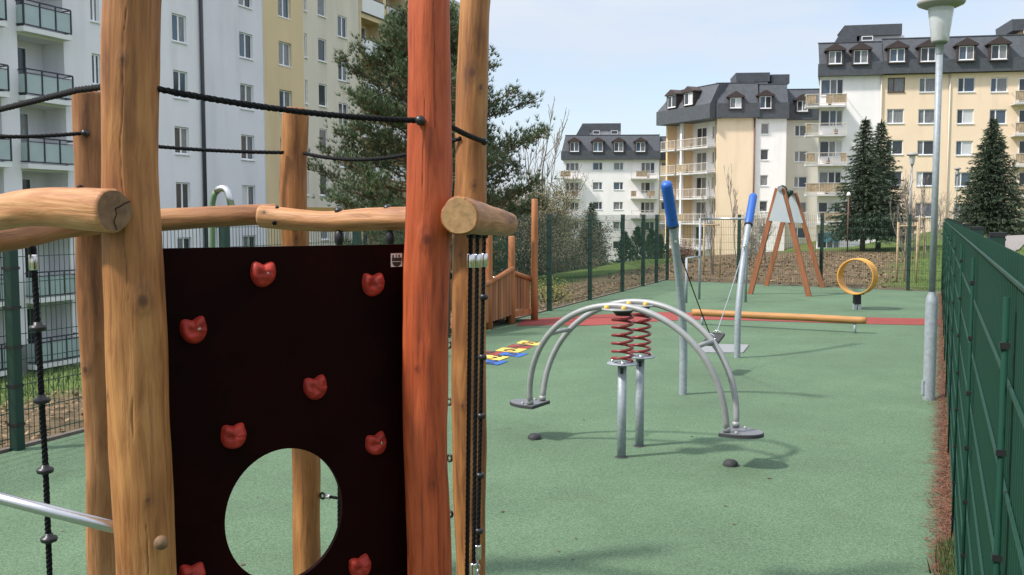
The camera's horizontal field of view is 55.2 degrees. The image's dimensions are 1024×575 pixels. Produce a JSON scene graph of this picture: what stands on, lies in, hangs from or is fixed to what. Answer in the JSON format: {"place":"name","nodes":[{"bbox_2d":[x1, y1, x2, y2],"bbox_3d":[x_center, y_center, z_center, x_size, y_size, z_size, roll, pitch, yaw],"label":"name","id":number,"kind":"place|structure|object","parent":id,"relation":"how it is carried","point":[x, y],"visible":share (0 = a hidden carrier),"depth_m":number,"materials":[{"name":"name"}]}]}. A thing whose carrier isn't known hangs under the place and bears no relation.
{"place":"outdoors","nodes":[
{"label":"outdoors","id":0,"kind":"place"},
{"bbox_2d":[0,229,1023,534],"bbox_3d":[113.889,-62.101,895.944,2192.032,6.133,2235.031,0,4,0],"label":"ground","id":1,"kind":"structure","parent":0,"point":[828,259],"depth_m":28.64,"materials":[{"name":"brown soil"}]},
{"bbox_2d":[0,0,459,379],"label":"apartment block","id":2,"kind":"structure","parent":1,"relation":"on","point":[275,52],"depth_m":50.73,"materials":[{"name":"paint"}]},
{"bbox_2d":[17,46,27,94],"bbox_3d":[-21.040,-9.202,41.888,0.070,2.180,0.760,2,5,21],"label":"balcony door","id":3,"kind":"structure","parent":2,"relation":"in","point":[22,51],"depth_m":42.00,"materials":[{"name":"white glass"}]},
{"bbox_2d":[20,112,30,163],"bbox_3d":[-21.040,-6.420,42.093,0.070,2.200,0.760,2,5,21],"label":"balcony door","id":4,"kind":"structure","parent":2,"relation":"in","point":[24,117],"depth_m":42.21,"materials":[{"name":"white glass"}]},
{"bbox_2d":[22,178,31,189],"bbox_3d":[-21.040,-3.627,42.299,0.070,2.200,0.760,2,5,21],"label":"balcony door","id":5,"kind":"structure","parent":2,"relation":"in","point":[26,182],"depth_m":42.37,"materials":[{"name":"white glass"}]},
{"bbox_2d":[25,247,32,289],"bbox_3d":[-21.040,-0.835,42.504,0.070,2.200,0.760,2,5,21],"label":"balcony door","id":6,"kind":"structure","parent":2,"relation":"in","point":[26,249],"depth_m":42.52,"materials":[{"name":"white glass"}]},
{"bbox_2d":[27,307,35,343],"bbox_3d":[-21.040,1.957,42.710,0.070,2.200,0.760,2,5,21],"label":"balcony door","id":7,"kind":"structure","parent":2,"relation":"in","point":[28,309],"depth_m":42.78,"materials":[{"name":"white"}]},
{"bbox_2d":[90,0,100,23],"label":"window","id":8,"kind":"structure","parent":2,"relation":"in","point":[93,3],"depth_m":44.17,"materials":[{"name":"white plastic"}]},
{"bbox_2d":[92,54,99,84],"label":"window","id":9,"kind":"structure","parent":2,"relation":"in","point":[95,58],"depth_m":44.36,"materials":[{"name":"white plastic"}]},
{"bbox_2d":[172,13,187,44],"bbox_3d":[-16.779,-13.012,49.338,0.220,1.415,1.120,2,5,21],"label":"window","id":10,"kind":"structure","parent":2,"relation":"in","point":[178,22],"depth_m":49.40,"materials":[{"name":"white"}]},
{"bbox_2d":[173,70,189,100],"bbox_3d":[-16.779,-10.220,49.544,0.220,1.415,1.120,2,5,21],"label":"window","id":11,"kind":"structure","parent":2,"relation":"in","point":[179,78],"depth_m":49.56,"materials":[{"name":"white"}]},
{"bbox_2d":[176,182,188,207],"bbox_3d":[-16.779,-4.635,49.956,0.220,1.415,1.120,2,5,21],"label":"window","id":12,"kind":"structure","parent":2,"relation":"in","point":[182,189],"depth_m":49.99,"materials":[{"name":"white glass"}]},
{"bbox_2d":[177,237,188,247],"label":"window","id":13,"kind":"structure","parent":2,"relation":"in","point":[185,243],"depth_m":50.25,"materials":[{"name":"white glass"}]},
{"bbox_2d":[175,127,190,155],"bbox_3d":[-16.779,-7.428,49.750,0.220,1.415,1.120,2,5,21],"label":"window","id":14,"kind":"structure","parent":2,"relation":"in","point":[181,138],"depth_m":49.83,"materials":[{"name":"white glass"}]},
{"bbox_2d":[239,32,253,60],"bbox_3d":[-14.797,-13.386,54.413,0.220,1.415,1.260,2,5,21],"label":"window","id":15,"kind":"structure","parent":2,"relation":"in","point":[244,39],"depth_m":54.44,"materials":[{"name":"white"}]},
{"bbox_2d":[240,84,254,110],"bbox_3d":[-14.797,-10.594,54.619,0.220,1.415,1.260,2,5,21],"label":"window","id":16,"kind":"structure","parent":2,"relation":"in","point":[245,90],"depth_m":54.62,"materials":[{"name":"white glass"}]},
{"bbox_2d":[242,185,253,204],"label":"window","id":17,"kind":"structure","parent":2,"relation":"in","point":[247,191],"depth_m":55.02,"materials":[{"name":"white glass"}]},
{"bbox_2d":[241,135,255,160],"bbox_3d":[-14.797,-7.801,54.824,0.220,1.415,1.260,2,5,21],"label":"window","id":18,"kind":"structure","parent":2,"relation":"in","point":[246,141],"depth_m":54.85,"materials":[{"name":"white glass"}]},
{"bbox_2d":[279,90,289,113],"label":"window","id":19,"kind":"structure","parent":2,"relation":"in","point":[284,95],"depth_m":58.07,"materials":[{"name":"white"}]},
{"bbox_2d":[278,0,290,19],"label":"window","id":20,"kind":"structure","parent":2,"relation":"in","point":[283,5],"depth_m":57.81,"materials":[{"name":"white glass"}]},
{"bbox_2d":[279,41,291,67],"bbox_3d":[-13.453,-13.739,57.837,0.220,1.415,1.340,2,5,21],"label":"window","id":21,"kind":"structure","parent":2,"relation":"in","point":[284,55],"depth_m":57.99,"materials":[{"name":"white"}]},
{"bbox_2d":[318,0,326,17],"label":"window","id":22,"kind":"structure","parent":2,"relation":"in","point":[321,3],"depth_m":61.58,"materials":[{"name":"white glass"}]},
{"bbox_2d":[319,129,326,151],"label":"window","id":23,"kind":"structure","parent":2,"relation":"in","point":[322,132],"depth_m":62.12,"materials":[{"name":"white glass"}]},
{"bbox_2d":[318,38,327,62],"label":"window","id":24,"kind":"structure","parent":2,"relation":"in","point":[321,43],"depth_m":61.71,"materials":[{"name":"white glass"}]},
{"bbox_2d":[319,84,327,107],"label":"window","id":25,"kind":"structure","parent":2,"relation":"in","point":[322,88],"depth_m":61.94,"materials":[{"name":"white glass"}]},
{"bbox_2d":[338,60,346,82],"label":"window","id":26,"kind":"structure","parent":2,"relation":"in","point":[341,70],"depth_m":64.02,"materials":[{"name":"white glass"}]},
{"bbox_2d":[338,15,348,39],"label":"window","id":27,"kind":"structure","parent":2,"relation":"in","point":[341,20],"depth_m":63.81,"materials":[{"name":"white glass"}]},
{"bbox_2d":[307,0,557,273],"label":"pine tree","id":28,"kind":"object","parent":1,"relation":"on","point":[372,186],"visible":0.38,"depth_m":31.65,"materials":[{"name":"green plant"}]},
{"bbox_2d":[0,252,913,444],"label":"dry leaves","id":29,"kind":"object","parent":1,"relation":"on","point":[76,389],"visible":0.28,"depth_m":28.00,"materials":[{"name":"brown plant"}]},
{"bbox_2d":[0,279,940,453],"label":"kerb","id":30,"kind":"structure","parent":1,"relation":"on","point":[49,438],"depth_m":17.54,"materials":[{"name":"concrete"}]},
{"bbox_2d":[0,214,669,451],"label":"fence","id":31,"kind":"object","parent":30,"relation":"on","point":[13,346],"visible":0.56,"depth_m":11.96,"materials":[{"name":"green"}]},
{"bbox_2d":[941,218,1023,574],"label":"fence","id":32,"kind":"object","parent":30,"relation":"on","point":[982,286],"visible":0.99,"depth_m":2.78,"materials":[{"name":"green metal"}]},
{"bbox_2d":[0,280,946,574],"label":"play surface","id":33,"kind":"object","parent":1,"relation":"on","point":[832,472],"visible":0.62,"depth_m":7.10,"materials":[{"name":"green rubber"}]},
{"bbox_2d":[209,185,234,246],"bbox_3d":[-2.614,0.136,8.889,0.292,2.124,0.071,2,5,26],"label":"bent pole","id":34,"kind":"object","parent":33,"relation":"on","point":[218,189],"visible":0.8,"depth_m":8.82,"materials":[{"name":"silver metal"}]},
{"bbox_2d":[0,0,517,574],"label":"climbing frame","id":35,"kind":"object","parent":33,"relation":"on","point":[210,376],"visible":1,"depth_m":3.42,"materials":[{"name":"brown wood"}]},
{"bbox_2d":[450,199,537,329],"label":"wooden bridge","id":36,"kind":"structure","parent":33,"relation":"on","point":[508,291],"depth_m":16.16,"materials":[{"name":"brown wood"}]},
{"bbox_2d":[486,341,539,364],"bbox_3d":[-0.095,0.842,12.972,0.728,0.007,2.285,2,5,21],"label":"hopscotch","id":37,"kind":"object","parent":33,"relation":"on","point":[495,356],"visible":0.93,"depth_m":12.83,"materials":[{"name":"yellow rubber"}]},
{"bbox_2d":[510,299,763,458],"bbox_3d":[0.889,0.701,7.464,2.050,1.206,0.638,4,6,43],"label":"spring seesaw","id":38,"kind":"object","parent":33,"relation":"on","point":[641,307],"visible":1,"depth_m":7.29,"materials":[{"name":"metal"}]},
{"bbox_2d":[661,180,756,394],"bbox_3d":[2.328,-0.057,11.165,0.170,2.173,4.521,2,5,24],"label":"pole swing","id":39,"kind":"object","parent":33,"relation":"on","point":[669,205],"visible":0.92,"depth_m":9.83,"materials":[{"name":"metal"}]},
{"bbox_2d":[685,218,747,302],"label":"turning bars","id":40,"kind":"object","parent":33,"relation":"on","point":[699,275],"visible":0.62,"depth_m":20.50,"materials":[{"name":"metal"}]},
{"bbox_2d":[702,344,748,352],"bbox_3d":[2.910,0.833,13.252,0.756,0.032,0.845,0,4,0],"label":"ground mat","id":41,"kind":"object","parent":33,"relation":"on","point":[727,348],"visible":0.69,"depth_m":13.19,"materials":[{"name":"grey rubber"}]},
{"bbox_2d":[517,312,940,324],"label":"red track","id":42,"kind":"structure","parent":33,"relation":"on","point":[601,319],"depth_m":16.77,"materials":[{"name":"rubber"}]},
{"bbox_2d":[723,459,737,466],"bbox_3d":[1.576,1.267,7.067,0.109,0.054,0.109,0,4,0],"label":"rubber bumper","id":43,"kind":"object","parent":33,"relation":"on","point":[730,463],"visible":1,"depth_m":7.03,"materials":[{"name":"grey rubber"}]},
{"bbox_2d":[692,309,866,332],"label":"balance beam","id":44,"kind":"structure","parent":33,"relation":"on","point":[854,320],"depth_m":15.44,"materials":[{"name":"wood"}]},
{"bbox_2d":[747,185,824,296],"bbox_3d":[6.563,-1.131,23.364,1.513,2.570,3.078,2,5,23],"label":"timber swing","id":45,"kind":"object","parent":33,"relation":"on","point":[785,205],"visible":0.97,"depth_m":22.23,"materials":[{"name":"wood"}]},
{"bbox_2d":[837,258,877,309],"bbox_3d":[6.612,-0.065,18.765,0.694,0.992,0.310,3,5,37],"label":"crawl ring","id":46,"kind":"object","parent":33,"relation":"on","point":[856,303],"visible":1,"depth_m":18.74,"materials":[{"name":"yellow plastic"}]},
{"bbox_2d":[918,293,954,574],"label":"fallen needles","id":47,"kind":"object","parent":33,"relation":"on","point":[943,484],"visible":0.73,"depth_m":6.82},
{"bbox_2d":[916,0,965,400],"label":"street lamp","id":48,"kind":"object","parent":33,"relation":"on","point":[940,14],"visible":0.98,"depth_m":9.42,"materials":[{"name":"metal"}]},
{"bbox_2d":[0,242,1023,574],"bbox_3d":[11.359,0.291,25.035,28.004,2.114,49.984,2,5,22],"label":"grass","id":49,"kind":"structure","parent":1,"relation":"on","point":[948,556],"depth_m":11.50,"materials":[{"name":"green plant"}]},
{"bbox_2d":[492,187,545,277],"bbox_3d":[-0.189,-2.036,50.204,4.039,6.518,6.401,4,6,42],"label":"spring tree","id":50,"kind":"object","parent":1,"relation":"on","point":[518,223],"visible":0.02,"depth_m":49.76,"materials":[{"name":"green plant"}]},
{"bbox_2d":[487,175,576,276],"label":"spring tree","id":51,"kind":"object","parent":1,"relation":"on","point":[543,201],"visible":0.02,"depth_m":69.56,"materials":[{"name":"brown plant"}]},
{"bbox_2d":[493,206,572,275],"bbox_3d":[0.534,-1.814,47.303,4.381,4.436,4.017,3,5,34],"label":"spring tree","id":52,"kind":"object","parent":1,"relation":"on","point":[522,251],"visible":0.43,"depth_m":46.55,"materials":[{"name":"green plant"}]},
{"bbox_2d":[490,168,579,275],"bbox_3d":[0.697,-2.587,51.441,5.103,7.208,7.603,-1,4,-10],"label":"spring tree","id":53,"kind":"object","parent":1,"relation":"on","point":[557,211],"visible":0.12,"depth_m":49.77,"materials":[{"name":"brown plant"}]},
{"bbox_2d":[493,168,595,275],"bbox_3d":[0.829,-2.743,60.401,9.007,9.348,9.342,0,4,0],"label":"spring tree","id":54,"kind":"object","parent":1,"relation":"on","point":[566,198],"visible":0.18,"depth_m":58.20,"materials":[{"name":"brown plant"}]},
{"bbox_2d":[509,96,587,222],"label":"bare tree","id":55,"kind":"object","parent":1,"relation":"on","point":[556,146],"visible":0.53,"depth_m":72.93,"materials":[{"name":"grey plant"}]},
{"bbox_2d":[530,276,575,302],"bbox_3d":[0.843,0.122,20.689,1.282,1.023,1.289,0,4,0],"label":"shrub","id":56,"kind":"object","parent":1,"relation":"on","point":[556,297],"visible":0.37,"depth_m":20.72,"materials":[{"name":"green plant"}]},
{"bbox_2d":[525,237,610,272],"bbox_3d":[2.318,-1.300,39.822,3.572,1.506,2.362,0,4,0],"label":"shrub","id":57,"kind":"object","parent":1,"relation":"on","point":[564,254],"visible":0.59,"depth_m":39.99,"materials":[{"name":"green plant"}]},
{"bbox_2d":[517,201,619,274],"bbox_3d":[2.659,-1.885,55.624,7.065,6.000,5.204,0,4,0],"label":"spring tree","id":58,"kind":"object","parent":1,"relation":"on","point":[602,231],"visible":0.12,"depth_m":54.48,"materials":[{"name":"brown plant"}]},
{"bbox_2d":[564,202,612,271],"bbox_3d":[5.023,-3.043,61.955,3.436,4.806,3.539,0,4,0],"label":"spruce tree","id":59,"kind":"object","parent":1,"relation":"on","point":[594,213],"visible":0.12,"depth_m":61.76,"materials":[{"name":"green plant"}]},
{"bbox_2d":[555,123,665,262],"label":"apartment block","id":60,"kind":"structure","parent":1,"relation":"on","point":[623,174],"depth_m":139.72,"materials":[{"name":"white paint"}]},
{"bbox_2d":[641,182,653,193],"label":"window","id":61,"kind":"structure","parent":60,"relation":"in","point":[644,185],"depth_m":139.55,"materials":[{"name":"white glass"}]},
{"bbox_2d":[641,202,653,212],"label":"window","id":62,"kind":"structure","parent":60,"relation":"in","point":[644,205],"depth_m":139.76,"materials":[{"name":"white glass"}]},
{"bbox_2d":[641,162,654,173],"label":"window","id":63,"kind":"structure","parent":60,"relation":"in","point":[649,167],"depth_m":139.35,"materials":[{"name":"white glass"}]},
{"bbox_2d":[612,231,638,262],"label":"conifer shrub","id":64,"kind":"object","parent":1,"relation":"on","point":[630,248],"visible":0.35,"depth_m":65.80,"materials":[{"name":"green plant"}]},
{"bbox_2d":[630,226,654,260],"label":"conifer shrub","id":65,"kind":"object","parent":1,"relation":"on","point":[637,237],"visible":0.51,"depth_m":66.75,"materials":[{"name":"green plant"}]},
{"bbox_2d":[639,228,662,258],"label":"conifer shrub","id":66,"kind":"object","parent":1,"relation":"on","point":[649,237],"visible":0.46,"depth_m":67.86,"materials":[{"name":"green plant"}]},
{"bbox_2d":[665,237,698,263],"bbox_3d":[6.892,-1.424,40.018,1.706,1.253,1.331,0,4,0],"label":"shrub","id":67,"kind":"object","parent":1,"relation":"on","point":[683,251],"visible":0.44,"depth_m":39.89,"materials":[{"name":"brown plant"}]},
{"bbox_2d":[701,172,715,274],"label":"young tree","id":68,"kind":"object","parent":1,"relation":"on","point":[711,235],"visible":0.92,"depth_m":29.52,"materials":[{"name":"brown plant"}]},
{"bbox_2d":[703,221,721,274],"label":"tree stakes","id":69,"kind":"object","parent":1,"relation":"on","point":[713,225],"visible":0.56,"depth_m":29.38,"materials":[{"name":"beige wood"}]},
{"bbox_2d":[724,167,737,263],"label":"young tree","id":70,"kind":"object","parent":1,"relation":"on","point":[735,205],"visible":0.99,"depth_m":35.65,"materials":[{"name":"brown plant"}]},
{"bbox_2d":[656,72,819,256],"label":"apartment block","id":71,"kind":"structure","parent":1,"relation":"on","point":[749,129],"depth_m":107.43,"materials":[{"name":"white paint"}]},
{"bbox_2d":[695,152,705,172],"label":"window","id":72,"kind":"structure","parent":71,"relation":"in","point":[701,157],"depth_m":111.85,"materials":[{"name":"white glass"}]},
{"bbox_2d":[696,177,705,195],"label":"window","id":73,"kind":"structure","parent":71,"relation":"in","point":[700,181],"depth_m":112.16,"materials":[{"name":"white"}]},
{"bbox_2d":[696,202,705,220],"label":"window","id":74,"kind":"structure","parent":71,"relation":"in","point":[699,205],"depth_m":112.45,"materials":[{"name":"white glass"}]},
{"bbox_2d":[697,127,706,146],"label":"window","id":75,"kind":"structure","parent":71,"relation":"in","point":[701,132],"depth_m":111.64,"materials":[{"name":"white glass"}]},
{"bbox_2d":[793,177,806,187],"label":"window","id":76,"kind":"structure","parent":71,"relation":"in","point":[799,182],"depth_m":107.86,"materials":[{"name":"white glass"}]},
{"bbox_2d":[794,125,807,136],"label":"window","id":77,"kind":"structure","parent":71,"relation":"in","point":[800,130],"depth_m":107.44,"materials":[{"name":"white"}]},
{"bbox_2d":[794,151,807,161],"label":"window","id":78,"kind":"structure","parent":71,"relation":"in","point":[799,156],"depth_m":107.65,"materials":[{"name":"white glass"}]},
{"bbox_2d":[729,220,761,267],"bbox_3d":[7.961,-1.437,33.023,1.183,1.779,1.419,4,6,41],"label":"budding bush","id":79,"kind":"object","parent":1,"relation":"on","point":[751,242],"visible":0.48,"depth_m":32.93,"materials":[{"name":"grey plant"}]},
{"bbox_2d":[731,205,778,262],"bbox_3d":[8.909,-1.898,35.750,1.870,2.253,2.225,1,4,9],"label":"budding bush","id":80,"kind":"object","parent":1,"relation":"on","point":[761,230],"visible":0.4,"depth_m":35.58,"materials":[{"name":"grey plant"}]},
{"bbox_2d":[665,214,943,290],"bbox_3d":[7.176,-0.897,25.142,7.257,1.945,0.117,3,5,36],"label":"fence","id":81,"kind":"object","parent":1,"relation":"on","point":[908,251],"visible":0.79,"depth_m":24.62,"materials":[{"name":"green metal"}]},
{"bbox_2d":[824,116,912,250],"bbox_3d":[15.786,-4.540,43.739,4.150,6.237,3.995,0,4,0],"label":"spruce tree","id":82,"kind":"object","parent":1,"relation":"on","point":[867,213],"visible":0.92,"depth_m":43.48,"materials":[{"name":"green plant"}]},
{"bbox_2d":[834,118,921,249],"bbox_3d":[16.988,-4.676,45.323,3.994,6.231,3.880,2,4,20],"label":"spruce tree","id":83,"kind":"object","parent":1,"relation":"on","point":[881,133],"visible":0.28,"depth_m":44.94,"materials":[{"name":"green plant"}]},
{"bbox_2d":[889,166,914,277],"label":"young tree","id":84,"kind":"object","parent":1,"relation":"on","point":[905,190],"visible":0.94,"depth_m":26.20,"materials":[{"name":"brown plant"}]},
{"bbox_2d":[896,222,918,282],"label":"tree stakes","id":85,"kind":"object","parent":1,"relation":"on","point":[917,240],"visible":0.65,"depth_m":26.06,"materials":[{"name":"beige wood"}]},
{"bbox_2d":[890,185,931,250],"bbox_3d":[17.378,-3.111,42.791,2.468,3.244,2.120,-2,5,-22],"label":"budding bush","id":86,"kind":"object","parent":1,"relation":"on","point":[914,215],"visible":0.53,"depth_m":42.75,"materials":[{"name":"brown plant"}]},
{"bbox_2d":[907,152,918,239],"bbox_3d":[15.412,-3.243,37.864,0.434,3.925,0.434,0,4,0],"label":"street lamp","id":87,"kind":"object","parent":1,"relation":"on","point":[912,155],"visible":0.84,"depth_m":37.74,"materials":[{"name":"grey metal"}]},
{"bbox_2d":[804,19,1023,248],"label":"apartment block","id":88,"kind":"structure","parent":1,"relation":"on","point":[874,73],"depth_m":88.47,"materials":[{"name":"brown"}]},
{"bbox_2d":[818,202,839,218],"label":"window","id":89,"kind":"structure","parent":88,"relation":"in","point":[821,205],"depth_m":90.63,"materials":[{"name":"white"}]},
{"bbox_2d":[819,172,840,183],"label":"window","id":90,"kind":"structure","parent":88,"relation":"in","point":[824,177],"depth_m":90.39,"materials":[{"name":"white glass"}]},
{"bbox_2d":[819,141,841,157],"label":"window","id":91,"kind":"structure","parent":88,"relation":"in","point":[825,146],"depth_m":90.17,"materials":[{"name":"white glass"}]},
{"bbox_2d":[820,110,842,126],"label":"window","id":92,"kind":"structure","parent":88,"relation":"in","point":[832,118],"depth_m":89.97,"materials":[{"name":"white glass"}]},
{"bbox_2d":[821,79,842,95],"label":"window","id":93,"kind":"structure","parent":88,"relation":"in","point":[828,86],"depth_m":89.77,"materials":[{"name":"white glass"}]},
{"bbox_2d":[886,109,903,123],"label":"window","id":94,"kind":"structure","parent":88,"relation":"in","point":[894,116],"depth_m":88.90,"materials":[{"name":"white glass"}]},
{"bbox_2d":[887,140,902,154],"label":"window","id":95,"kind":"structure","parent":88,"relation":"in","point":[897,144],"depth_m":89.07,"materials":[{"name":"white glass"}]},
{"bbox_2d":[887,78,904,92],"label":"window","id":96,"kind":"structure","parent":88,"relation":"in","point":[895,85],"depth_m":88.70,"materials":[{"name":"brown"}]},
{"bbox_2d":[915,203,930,217],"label":"window","id":97,"kind":"structure","parent":88,"relation":"in","point":[928,207],"depth_m":89.03,"materials":[{"name":"white glass"}]},
{"bbox_2d":[916,172,931,186],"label":"window","id":98,"kind":"structure","parent":88,"relation":"in","point":[920,176],"depth_m":88.83,"materials":[{"name":"white glass"}]},
{"bbox_2d":[917,141,932,155],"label":"window","id":99,"kind":"structure","parent":88,"relation":"in","point":[923,147],"depth_m":88.64,"materials":[{"name":"white glass"}]},
{"bbox_2d":[918,109,933,123],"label":"window","id":100,"kind":"structure","parent":88,"relation":"in","point":[925,116],"depth_m":88.45,"materials":[{"name":"white glass"}]},
{"bbox_2d":[918,78,934,92],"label":"window","id":101,"kind":"structure","parent":88,"relation":"in","point":[926,85],"depth_m":88.23,"materials":[{"name":"white"}]},
{"bbox_2d":[954,172,970,186],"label":"window","id":102,"kind":"structure","parent":88,"relation":"in","point":[962,176],"depth_m":88.21,"materials":[{"name":"white glass"}]},
{"bbox_2d":[955,141,972,155],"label":"window","id":103,"kind":"structure","parent":88,"relation":"in","point":[963,148],"depth_m":87.97,"materials":[{"name":"white glass"}]},
{"bbox_2d":[957,109,973,123],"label":"window","id":104,"kind":"structure","parent":88,"relation":"in","point":[964,116],"depth_m":87.78,"materials":[{"name":"white glass"}]},
{"bbox_2d":[957,77,974,92],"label":"window","id":105,"kind":"structure","parent":88,"relation":"in","point":[965,85],"depth_m":87.56,"materials":[{"name":"white"}]},
{"bbox_2d":[989,110,1005,123],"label":"window","id":106,"kind":"structure","parent":88,"relation":"in","point":[1000,114],"depth_m":87.27,"materials":[{"name":"white"}]},
{"bbox_2d":[990,78,1007,92],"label":"window","id":107,"kind":"structure","parent":88,"relation":"in","point":[998,85],"depth_m":87.07,"materials":[{"name":"white glass"}]},
{"bbox_2d":[917,175,928,257],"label":"young tree","id":108,"kind":"object","parent":1,"relation":"on","point":[923,201],"visible":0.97,"depth_m":36.81,"materials":[{"name":"brown plant"}]},
{"bbox_2d":[926,189,961,240],"bbox_3d":[22.677,-3.897,52.003,2.109,3.034,2.356,3,5,38],"label":"budding bush","id":109,"kind":"object","parent":1,"relation":"on","point":[941,213],"visible":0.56,"depth_m":52.01,"materials":[{"name":"brown plant"}]},
{"bbox_2d":[939,117,1023,236],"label":"spruce tree","id":110,"kind":"object","parent":1,"relation":"on","point":[990,209],"visible":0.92,"depth_m":59.10,"materials":[{"name":"green plant"}]},
{"bbox_2d":[455,0,1023,214],"label":"sky","id":111,"kind":"structure","parent":0,"point":[601,61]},
{"bbox_2d":[1005,235,1023,250],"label":"path","id":112,"kind":"structure","parent":0,"point":[1014,242],"depth_m":46.11,"materials":[{"name":"concrete"}]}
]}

